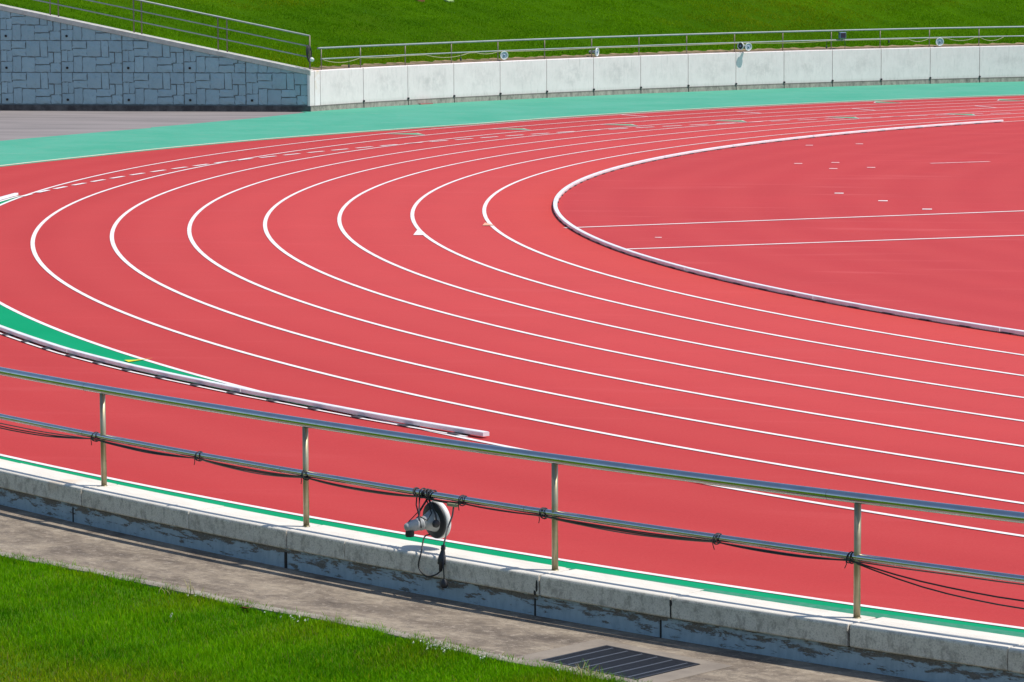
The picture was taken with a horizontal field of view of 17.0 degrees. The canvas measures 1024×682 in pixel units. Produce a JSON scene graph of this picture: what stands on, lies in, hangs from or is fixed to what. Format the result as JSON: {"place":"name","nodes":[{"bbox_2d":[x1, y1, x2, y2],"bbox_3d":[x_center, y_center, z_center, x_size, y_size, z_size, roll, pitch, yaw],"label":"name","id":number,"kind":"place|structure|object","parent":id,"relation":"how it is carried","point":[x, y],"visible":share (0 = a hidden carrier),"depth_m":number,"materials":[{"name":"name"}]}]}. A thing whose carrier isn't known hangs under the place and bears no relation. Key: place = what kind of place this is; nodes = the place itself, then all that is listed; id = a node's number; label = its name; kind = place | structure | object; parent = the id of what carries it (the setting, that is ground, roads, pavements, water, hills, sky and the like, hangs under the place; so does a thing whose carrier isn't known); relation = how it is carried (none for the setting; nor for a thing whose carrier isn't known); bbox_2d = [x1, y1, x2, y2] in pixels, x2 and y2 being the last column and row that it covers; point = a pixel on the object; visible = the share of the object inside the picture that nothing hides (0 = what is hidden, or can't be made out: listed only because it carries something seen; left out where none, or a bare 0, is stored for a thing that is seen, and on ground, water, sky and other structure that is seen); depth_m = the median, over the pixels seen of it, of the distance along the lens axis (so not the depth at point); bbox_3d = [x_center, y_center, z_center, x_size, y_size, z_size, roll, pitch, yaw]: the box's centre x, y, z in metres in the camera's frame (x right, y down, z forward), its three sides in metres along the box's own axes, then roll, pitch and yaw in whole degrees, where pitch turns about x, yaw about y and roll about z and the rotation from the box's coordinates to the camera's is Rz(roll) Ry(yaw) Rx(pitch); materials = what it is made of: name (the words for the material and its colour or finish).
{"place":"outdoors","nodes":[
{"label":"outdoors","id":0,"kind":"place"},
{"bbox_2d":[0,111,304,140],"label":"asphalt pavement","id":1,"kind":"structure","parent":0,"point":[14,125],"depth_m":88.21,"materials":[{"name":"grey asphalt"}]},
{"bbox_2d":[0,4,312,111],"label":"stone wall","id":2,"kind":"structure","parent":1,"relation":"on","point":[48,62],"depth_m":92.68,"materials":[{"name":"grey"}]},
{"bbox_2d":[35,0,310,69],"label":"railing","id":3,"kind":"object","parent":2,"relation":"on","point":[141,22],"visible":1,"depth_m":92.32,"materials":[{"name":"metal"}]},
{"bbox_2d":[306,45,313,61],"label":"cable coil","id":4,"kind":"object","parent":3,"relation":"hanging from","point":[311,59],"visible":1,"depth_m":91.80,"materials":[{"name":"rubber"}]},
{"bbox_2d":[0,549,652,681],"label":"lawn","id":5,"kind":"structure","parent":0,"point":[94,612],"depth_m":24.75,"materials":[{"name":"plant"}]},
{"bbox_2d":[158,584,174,595],"bbox_3d":[-2.618,1.896,26.121,0.140,0.095,0.101,4,8,35],"label":"tall grass tuft","id":6,"kind":"object","parent":5,"relation":"on","point":[166,589],"visible":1,"depth_m":26.11,"materials":[{"name":"green plant"}]},
{"bbox_2d":[185,582,194,596],"bbox_3d":[-2.440,1.874,26.025,0.055,0.160,0.143,-4,8,-27],"label":"tall grass tuft","id":7,"kind":"object","parent":5,"relation":"on","point":[190,589],"visible":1,"depth_m":26.02,"materials":[{"name":"beige plant"}]},
{"bbox_2d":[264,611,308,626],"bbox_3d":[-1.673,2.028,25.080,0.502,0.069,0.093,6,9,43],"label":"clover clump","id":8,"kind":"object","parent":5,"relation":"on","point":[294,619],"visible":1,"depth_m":25.01,"materials":[{"name":"white plant"}]},
{"bbox_2d":[413,640,459,655],"bbox_3d":[-0.525,2.148,23.946,0.166,0.087,0.433,-5,8,-32],"label":"clover clump","id":9,"kind":"object","parent":5,"relation":"on","point":[443,651],"visible":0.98,"depth_m":23.95,"materials":[{"name":"white plant"}]},
{"bbox_2d":[479,651,504,661],"bbox_3d":[-0.186,2.183,23.675,0.165,0.078,0.303,-4,8,-31],"label":"clover clump","id":10,"kind":"object","parent":5,"relation":"on","point":[486,654],"visible":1,"depth_m":23.59,"materials":[{"name":"white plant"}]},
{"bbox_2d":[575,663,596,678],"bbox_3d":[0.499,2.225,23.063,0.151,0.132,0.074,0,7,2],"label":"tall grass tuft","id":11,"kind":"object","parent":5,"relation":"on","point":[587,669],"visible":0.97,"depth_m":23.04,"materials":[{"name":"plant"}]},
{"bbox_2d":[577,659,596,672],"bbox_3d":[0.497,2.210,23.172,0.145,0.137,0.077,3,7,23],"label":"tall grass tuft","id":12,"kind":"object","parent":5,"relation":"on","point":[587,667],"visible":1,"depth_m":23.16,"materials":[{"name":"green plant"}]},
{"bbox_2d":[0,505,926,681],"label":"path","id":13,"kind":"structure","parent":0,"point":[471,626],"depth_m":25.77,"materials":[{"name":"concrete"}]},
{"bbox_2d":[0,551,643,681],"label":"path edging","id":14,"kind":"object","parent":13,"relation":"on","point":[262,607],"visible":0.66,"depth_m":25.33,"materials":[{"name":"concrete"}]},
{"bbox_2d":[0,459,1023,681],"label":"retaining wall","id":15,"kind":"structure","parent":13,"relation":"on","point":[910,649],"depth_m":25.18,"materials":[{"name":"concrete"}]},
{"bbox_2d":[0,367,1023,618],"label":"railing","id":16,"kind":"object","parent":15,"relation":"on","point":[858,501],"visible":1,"depth_m":25.22,"materials":[{"name":"silver metal"}]},
{"bbox_2d":[404,487,450,538],"bbox_3d":[-0.666,1.321,26.134,0.367,0.390,0.303,-2,7,-12],"label":"loudspeaker","id":17,"kind":"object","parent":16,"relation":"attached to","point":[433,520],"visible":1,"depth_m":26.07,"materials":[{"name":"plastic"}]},
{"bbox_2d":[0,423,1023,608],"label":"power cable","id":18,"kind":"object","parent":16,"relation":"attached to","point":[638,533],"visible":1,"depth_m":24.93,"materials":[{"name":"rubber"}]},
{"bbox_2d":[418,503,458,587],"bbox_3d":[-0.555,1.531,25.899,0.262,0.602,0.484,-5,8,-36],"label":"power lead","id":19,"kind":"object","parent":18,"relation":"hanging from","point":[441,563],"visible":1,"depth_m":25.77,"materials":[{"name":"rubber"}]},
{"bbox_2d":[514,639,732,681],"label":"drain surround","id":20,"kind":"object","parent":13,"relation":"on","point":[704,666],"visible":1,"depth_m":23.68,"materials":[{"name":"concrete"}]},
{"bbox_2d":[542,645,699,679],"bbox_3d":[0.745,2.210,23.550,0.666,0.012,0.911,-7,9,-44],"label":"drain grate","id":21,"kind":"object","parent":20,"relation":"in","point":[631,664],"visible":0.98,"depth_m":23.55,"materials":[{"name":"metal"}]},
{"bbox_2d":[0,95,1023,629],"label":"running track","id":22,"kind":"structure","parent":0,"point":[922,179],"depth_m":41.42,"materials":[{"name":"red rubber"}]},
{"bbox_2d":[0,196,313,406],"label":"green border","id":23,"kind":"object","parent":22,"relation":"on","point":[9,318],"visible":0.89,"depth_m":39.89,"materials":[{"name":"rubber"}]},
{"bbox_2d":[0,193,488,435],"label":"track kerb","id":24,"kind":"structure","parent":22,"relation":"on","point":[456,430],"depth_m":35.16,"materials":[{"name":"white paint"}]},
{"bbox_2d":[414,229,425,234],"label":"track markings","id":25,"kind":"object","parent":22,"relation":"on","point":[418,232],"visible":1,"depth_m":54.05,"materials":[{"name":"white paint"}]},
{"bbox_2d":[0,81,1023,166],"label":"green border","id":26,"kind":"object","parent":22,"relation":"on","point":[311,123],"visible":1,"depth_m":90.05,"materials":[{"name":"rubber"}]},
{"bbox_2d":[0,96,1023,628],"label":"track markings","id":27,"kind":"object","parent":22,"relation":"on","point":[116,250],"visible":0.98,"depth_m":40.27,"materials":[{"name":"white paint"}]},
{"bbox_2d":[0,456,1023,632],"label":"green border","id":28,"kind":"object","parent":22,"relation":"on","point":[529,558],"visible":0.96,"depth_m":25.81,"materials":[{"name":"rubber"}]},
{"bbox_2d":[569,568,1023,636],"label":"green border","id":29,"kind":"object","parent":28,"relation":"on","point":[954,625],"visible":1,"depth_m":23.65,"materials":[{"name":"rubber"}]},
{"bbox_2d":[0,94,1023,165],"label":"track markings","id":30,"kind":"object","parent":22,"relation":"on","point":[418,127],"visible":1,"depth_m":83.11,"materials":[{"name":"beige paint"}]},
{"bbox_2d":[310,45,1023,110],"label":"retaining wall","id":31,"kind":"structure","parent":22,"relation":"on","point":[352,88],"depth_m":101.86,"materials":[{"name":"concrete"}]},
{"bbox_2d":[317,26,1023,69],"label":"railing","id":32,"kind":"object","parent":31,"relation":"on","point":[544,39],"visible":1,"depth_m":101.88,"materials":[{"name":"metal"}]},
{"bbox_2d":[500,51,507,59],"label":"loudspeaker","id":33,"kind":"object","parent":32,"relation":"attached to","point":[503,55],"visible":1,"depth_m":97.94,"materials":[{"name":"plastic"}]},
{"bbox_2d":[589,48,598,55],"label":"loudspeaker","id":34,"kind":"object","parent":32,"relation":"attached to","point":[596,51],"visible":1,"depth_m":100.41,"materials":[{"name":"plastic"}]},
{"bbox_2d":[324,37,1002,62],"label":"cable","id":35,"kind":"object","parent":32,"relation":"attached to","point":[646,46],"visible":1,"depth_m":101.07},
{"bbox_2d":[737,42,743,49],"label":"loudspeaker","id":36,"kind":"object","parent":32,"relation":"attached to","point":[740,45],"visible":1,"depth_m":103.72,"materials":[{"name":"plastic"}]},
{"bbox_2d":[744,43,751,50],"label":"loudspeaker","id":37,"kind":"object","parent":32,"relation":"attached to","point":[747,46],"visible":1,"depth_m":103.59,"materials":[{"name":"plastic"}]},
{"bbox_2d":[838,31,845,40],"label":"floodlight","id":38,"kind":"object","parent":32,"relation":"attached to","point":[842,35],"visible":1,"depth_m":105.75,"materials":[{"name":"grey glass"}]},
{"bbox_2d":[936,38,943,45],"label":"loudspeaker","id":39,"kind":"object","parent":32,"relation":"attached to","point":[939,41],"visible":1,"depth_m":107.52,"materials":[{"name":"plastic"}]},
{"bbox_2d":[388,99,1005,134],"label":"track markings","id":40,"kind":"object","parent":22,"relation":"on","point":[716,120],"visible":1,"depth_m":86.19,"materials":[{"name":"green paint"}]},
{"bbox_2d":[410,99,1023,237],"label":"track markings","id":41,"kind":"object","parent":22,"relation":"on","point":[808,119],"visible":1,"depth_m":86.62,"materials":[{"name":"paint"}]},
{"bbox_2d":[552,120,1023,334],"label":"track kerb","id":42,"kind":"structure","parent":22,"relation":"on","point":[922,317],"depth_m":49.28,"materials":[{"name":"white paint"}]},
{"bbox_2d":[0,0,1023,67],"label":"grass bank","id":43,"kind":"structure","parent":0,"point":[570,14],"depth_m":104.00,"materials":[{"name":"green plant"}]},
{"bbox_2d":[304,43,1023,69],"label":"soil strip","id":44,"kind":"object","parent":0,"point":[617,54],"visible":1,"depth_m":102.00,"materials":[{"name":"brown soil"}]}
]}

